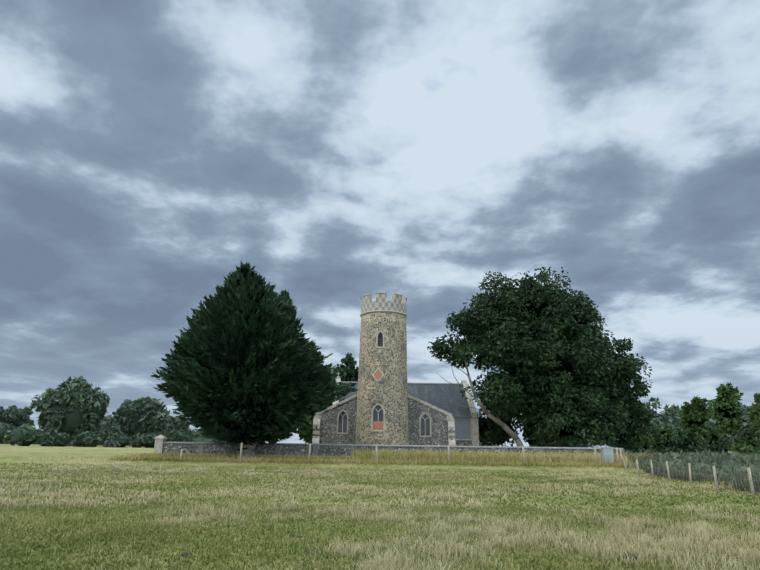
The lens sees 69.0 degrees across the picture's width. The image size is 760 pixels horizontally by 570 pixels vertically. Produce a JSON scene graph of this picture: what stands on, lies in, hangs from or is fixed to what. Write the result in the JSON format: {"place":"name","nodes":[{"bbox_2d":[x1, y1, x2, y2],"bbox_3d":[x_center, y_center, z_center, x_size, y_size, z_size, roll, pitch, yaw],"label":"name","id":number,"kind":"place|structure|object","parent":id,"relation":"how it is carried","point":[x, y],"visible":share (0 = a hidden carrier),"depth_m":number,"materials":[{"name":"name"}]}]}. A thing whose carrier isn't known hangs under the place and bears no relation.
{"place":"outdoors","nodes":[
{"label":"outdoors","id":0,"kind":"place"},
{"bbox_2d":[153,435,166,454],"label":"gate pier","id":1,"kind":"structure","parent":0,"point":[159,441],"depth_m":44.91,"materials":[{"name":"beige stone"}]},
{"bbox_2d":[371,403,384,431],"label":"window","id":2,"kind":"structure","parent":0,"point":[372,412],"depth_m":50.78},
{"bbox_2d":[0,484,759,569],"bbox_3d":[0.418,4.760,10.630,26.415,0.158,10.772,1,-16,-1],"label":"grass","id":3,"kind":"structure","parent":0,"point":[152,564],"depth_m":9.90,"materials":[{"name":"green plant"}]},
{"bbox_2d":[0,444,759,569],"bbox_3d":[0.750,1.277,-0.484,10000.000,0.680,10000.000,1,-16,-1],"label":"ground","id":4,"kind":"structure","parent":0,"point":[31,452],"depth_m":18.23,"materials":[{"name":"green plant"}]},
{"bbox_2d":[0,405,34,429],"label":"tree","id":5,"kind":"object","parent":4,"relation":"on","point":[8,413],"depth_m":263.23,"materials":[{"name":"green plant"}]},
{"bbox_2d":[0,423,42,445],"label":"field edge scrub","id":6,"kind":"object","parent":4,"relation":"on","point":[24,429],"depth_m":173.15,"materials":[{"name":"green plant"}]},
{"bbox_2d":[29,376,109,445],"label":"tree","id":7,"kind":"object","parent":4,"relation":"on","point":[50,418],"depth_m":195.91,"materials":[{"name":"green plant"}]},
{"bbox_2d":[51,471,138,472],"bbox_3d":[-15.725,10.209,30.102,5.963,0.026,2.204,1,-16,-1],"label":"grass strip","id":8,"kind":"object","parent":4,"relation":"on","point":[86,472],"visible":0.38,"depth_m":30.49,"materials":[{"name":"brown"}]},
{"bbox_2d":[96,415,120,445],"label":"tree","id":9,"kind":"object","parent":4,"relation":"on","point":[107,422],"depth_m":254.01,"materials":[{"name":"green plant"}]},
{"bbox_2d":[0,427,225,445],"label":"bushes","id":10,"kind":"object","parent":4,"relation":"on","point":[195,439],"depth_m":259.83,"materials":[{"name":"green plant"}]},
{"bbox_2d":[39,428,190,447],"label":"hedge","id":11,"kind":"object","parent":4,"relation":"on","point":[61,438],"depth_m":173.75,"materials":[{"name":"green plant"}]},
{"bbox_2d":[112,396,171,446],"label":"tree","id":12,"kind":"object","parent":4,"relation":"on","point":[159,419],"depth_m":201.76,"materials":[{"name":"green plant"}]},
{"bbox_2d":[163,416,196,440],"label":"bush","id":13,"kind":"object","parent":4,"relation":"on","point":[176,423],"depth_m":231.94,"materials":[{"name":"green plant"}]},
{"bbox_2d":[124,452,352,459],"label":"rank grass","id":14,"kind":"structure","parent":4,"relation":"on","point":[205,454],"depth_m":43.89,"materials":[{"name":"green plant"}]},
{"bbox_2d":[150,260,357,457],"bbox_3d":[-9.925,5.922,45.671,16.026,16.426,13.005,1,-16,-1],"label":"conifer tree","id":15,"kind":"object","parent":4,"relation":"on","point":[291,400],"depth_m":42.29,"materials":[{"name":"green plant"}]},
{"bbox_2d":[297,400,332,443],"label":"tree","id":16,"kind":"object","parent":4,"relation":"on","point":[306,432],"visible":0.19,"depth_m":71.72,"materials":[{"name":"green plant"}]},
{"bbox_2d":[328,353,358,381],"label":"tree","id":17,"kind":"object","parent":4,"relation":"on","point":[350,372],"depth_m":92.71,"materials":[{"name":"green plant"}]},
{"bbox_2d":[106,453,641,468],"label":"rank grass","id":18,"kind":"structure","parent":4,"relation":"on","point":[339,461],"depth_m":40.23,"materials":[{"name":"green plant"}]},
{"bbox_2d":[7,455,742,492],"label":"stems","id":19,"kind":"object","parent":4,"relation":"on","point":[458,479],"visible":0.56,"depth_m":27.39,"materials":[{"name":"plant"}]},
{"bbox_2d":[0,461,757,514],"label":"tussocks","id":20,"kind":"object","parent":4,"relation":"on","point":[49,494],"visible":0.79,"depth_m":19.81,"materials":[{"name":"beige plant"}]},
{"bbox_2d":[0,495,759,569],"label":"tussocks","id":21,"kind":"object","parent":4,"relation":"on","point":[686,542],"visible":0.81,"depth_m":9.62,"materials":[{"name":"beige plant"}]},
{"bbox_2d":[355,312,408,444],"bbox_3d":[0.251,9.959,53.869,5.116,14.120,5.132,1,-16,-1],"label":"tower shaft","id":22,"kind":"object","parent":4,"relation":"on","point":[388,391],"visible":0.81,"depth_m":52.20,"materials":[{"name":"beige stone"}]},
{"bbox_2d":[372,368,383,381],"bbox_3d":[-0.163,8.433,51.898,1.190,1.400,0.200,-2,-16,11],"label":"diamond panel frame","id":23,"kind":"object","parent":22,"relation":"attached to","point":[380,377],"visible":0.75,"depth_m":51.80,"materials":[{"name":"grey stone"}]},
{"bbox_2d":[374,369,381,379],"bbox_3d":[-0.179,8.410,51.818,1.190,1.400,0.001,-2,-16,11],"label":"diamond panel","id":24,"kind":"object","parent":23,"relation":"in","point":[378,374],"visible":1,"depth_m":51.82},
{"bbox_2d":[376,330,383,347],"bbox_3d":[0.047,5.219,52.994,0.760,1.710,0.400,-1,-16,7],"label":"belfry","id":25,"kind":"object","parent":22,"relation":"attached to","point":[380,331],"depth_m":52.91,"materials":[{"name":"grey stone"}]},
{"bbox_2d":[378,334,382,345],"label":"window louvres","id":26,"kind":"object","parent":25,"relation":"in","point":[380,339],"visible":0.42,"depth_m":53.00,"materials":[{"name":"black wood"}]},
{"bbox_2d":[361,293,405,313],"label":"battlement parapet","id":27,"kind":"structure","parent":22,"relation":"on","point":[396,303],"depth_m":54.19,"materials":[{"name":"grey stone"}]},
{"bbox_2d":[361,292,406,299],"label":"tower merlon caps","id":28,"kind":"object","parent":27,"relation":"on","point":[385,292],"visible":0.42,"depth_m":54.66,"materials":[{"name":"grey stone"}]},
{"bbox_2d":[360,310,406,317],"bbox_3d":[0.358,3.149,55.839,4.760,0.200,4.760,1,-16,-1],"label":"string course","id":29,"kind":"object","parent":22,"relation":"attached to","point":[361,314],"visible":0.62,"depth_m":53.89,"materials":[{"name":"grey stone"}]},
{"bbox_2d":[319,397,447,444],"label":"wall","id":30,"kind":"structure","parent":4,"relation":"on","point":[416,410],"depth_m":55.09,"materials":[{"name":"grey stone"}]},
{"bbox_2d":[337,410,347,433],"bbox_3d":[-3.721,13.631,55.173,1.120,2.390,0.350,1,-16,-1],"label":"window","id":31,"kind":"structure","parent":30,"relation":"in","point":[344,423],"depth_m":55.22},
{"bbox_2d":[315,394,452,420],"bbox_3d":[0.402,13.624,55.541,13.800,7.620,0.940,1,-16,-1],"label":"coping","id":32,"kind":"object","parent":30,"relation":"attached to","point":[449,417],"visible":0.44,"depth_m":55.54,"materials":[{"name":"stone"}]},
{"bbox_2d":[418,411,431,436],"bbox_3d":[4.522,13.925,55.340,1.380,2.500,0.370,1,-16,-1],"label":"window","id":33,"kind":"structure","parent":30,"relation":"in","point":[424,416],"depth_m":55.38,"materials":[{"name":"grey glass"}]},
{"bbox_2d":[313,422,454,442],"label":"buttress","id":34,"kind":"structure","parent":4,"relation":"on","point":[450,431],"depth_m":54.52,"materials":[{"name":"beige stone"}]},
{"bbox_2d":[312,417,455,445],"bbox_3d":[0.402,14.935,54.409,14.044,3.670,0.782,1,-16,-1],"label":"buttress stone","id":35,"kind":"object","parent":34,"relation":"attached to","point":[316,422],"visible":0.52,"depth_m":54.49,"materials":[{"name":"stone"}]},
{"bbox_2d":[333,372,478,445],"bbox_3d":[2.542,15.431,65.601,15.930,10.020,11.650,1,-16,-1],"label":"range stone","id":36,"kind":"object","parent":4,"relation":"on","point":[474,430],"visible":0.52,"depth_m":60.43,"materials":[{"name":"beige stone"}]},
{"bbox_2d":[339,383,470,416],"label":"church roof","id":37,"kind":"structure","parent":36,"relation":"on","point":[440,396],"depth_m":64.20,"materials":[{"name":"grey tile"}]},
{"bbox_2d":[453,418,471,439],"bbox_3d":[8.995,15.638,60.178,1.980,2.450,0.140,1,-16,-1],"label":"window frame","id":38,"kind":"object","parent":36,"relation":"attached to","point":[470,429],"visible":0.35,"depth_m":60.17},
{"bbox_2d":[455,418,470,438],"bbox_3d":[8.994,15.645,60.205,1.700,2.170,0.085,1,-16,-1],"label":"window","id":39,"kind":"structure","parent":36,"relation":"in","point":[462,428],"depth_m":60.16,"materials":[{"name":"glass"}]},
{"bbox_2d":[181,505,664,559],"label":"molehills","id":40,"kind":"object","parent":4,"relation":"on","point":[633,556],"visible":0.35,"depth_m":8.41,"materials":[{"name":"grey"}]},
{"bbox_2d":[111,443,759,497],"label":"fence posts","id":41,"kind":"object","parent":4,"relation":"on","point":[626,467],"visible":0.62,"depth_m":32.96,"materials":[{"name":"grey wood"}]},
{"bbox_2d":[349,448,667,469],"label":"rank grass","id":42,"kind":"structure","parent":4,"relation":"on","point":[472,456],"depth_m":42.78,"materials":[{"name":"plant"}]},
{"bbox_2d":[522,406,551,446],"bbox_3d":[16.465,15.570,58.465,3.131,5.607,4.424,1,-16,-1],"label":"ash ivy","id":43,"kind":"object","parent":4,"relation":"on","point":[525,433],"depth_m":57.69,"materials":[{"name":"green plant"}]},
{"bbox_2d":[427,267,657,447],"bbox_3d":[18.041,8.363,60.843,25.700,21.850,14.933,1,-16,-1],"label":"tree","id":44,"kind":"object","parent":4,"relation":"on","point":[586,352],"depth_m":58.28,"materials":[{"name":"green plant"}]},
{"bbox_2d":[434,332,523,446],"bbox_3d":[10.491,11.315,57.979,10.074,13.766,1.474,1,-16,-1],"label":"tree trunk","id":45,"kind":"object","parent":44,"relation":"attached to","point":[512,434],"visible":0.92,"depth_m":57.01,"materials":[{"name":"wood"}]},
{"bbox_2d":[600,447,613,463],"bbox_3d":[17.319,13.031,42.053,0.860,1.430,0.500,1,-16,-1],"label":"cabinet","id":46,"kind":"object","parent":4,"relation":"on","point":[606,451],"visible":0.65,"depth_m":41.92,"materials":[{"name":"grey"}]},
{"bbox_2d":[592,397,759,456],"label":"belt","id":47,"kind":"object","parent":4,"relation":"on","point":[668,416],"depth_m":121.47,"materials":[{"name":"green plant"}]},
{"bbox_2d":[615,426,759,457],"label":"scrub","id":48,"kind":"object","parent":4,"relation":"on","point":[693,438],"depth_m":57.46,"materials":[{"name":"green plant"}]},
{"bbox_2d":[621,422,759,456],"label":"scrub","id":49,"kind":"object","parent":4,"relation":"on","point":[744,447],"depth_m":64.04,"materials":[{"name":"green plant"}]},
{"bbox_2d":[622,449,759,493],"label":"weeds","id":50,"kind":"object","parent":4,"relation":"on","point":[722,477],"visible":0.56,"depth_m":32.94,"materials":[{"name":"green plant"}]},
{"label":"young trunk","id":51,"kind":"object","parent":4,"relation":"on","visible":0},
{"bbox_2d":[639,402,654,438],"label":"tree","id":52,"kind":"object","parent":51,"relation":"attached to","point":[642,408],"visible":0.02,"depth_m":70.37,"materials":[{"name":"green plant"}]},
{"bbox_3d":[43.068,16.324,61.084,0.416,6.454,0.174,1,-16,-1],"label":"young trunk","id":53,"kind":"object","parent":4,"relation":"on","visible":0},
{"bbox_2d":[745,392,759,435],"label":"tree","id":54,"kind":"object","parent":53,"relation":"attached to","point":[754,419],"visible":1,"depth_m":61.85,"materials":[{"name":"green plant"}]},
{"bbox_2d":[0,0,759,447],"label":"sky","id":55,"kind":"structure","parent":0,"point":[345,151],"materials":[{"name":"grey"}]},
{"bbox_2d":[162,442,626,457],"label":"yard wall","id":56,"kind":"structure","parent":0,"point":[302,450],"depth_m":45.31,"materials":[{"name":"grey stone"}]},
{"bbox_2d":[341,381,461,384],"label":"roof ridge","id":57,"kind":"structure","parent":0,"point":[410,383],"depth_m":66.79,"materials":[{"name":"grey stone"}]},
{"bbox_2d":[455,440,471,445],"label":"range walls","id":58,"kind":"structure","parent":0,"point":[463,442],"depth_m":59.78,"materials":[{"name":"grey stone"}]},
{"bbox_2d":[675,395,709,435],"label":"tree","id":59,"kind":"object","parent":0,"point":[695,410],"depth_m":66.75,"materials":[{"name":"green plant"}]},
{"bbox_2d":[706,382,743,444],"bbox_3d":[39.760,15.674,63.495,4.102,8.897,3.966,1,-16,-1],"label":"tree","id":60,"kind":"object","parent":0,"point":[728,393],"depth_m":63.09,"materials":[{"name":"green plant"}]}
]}

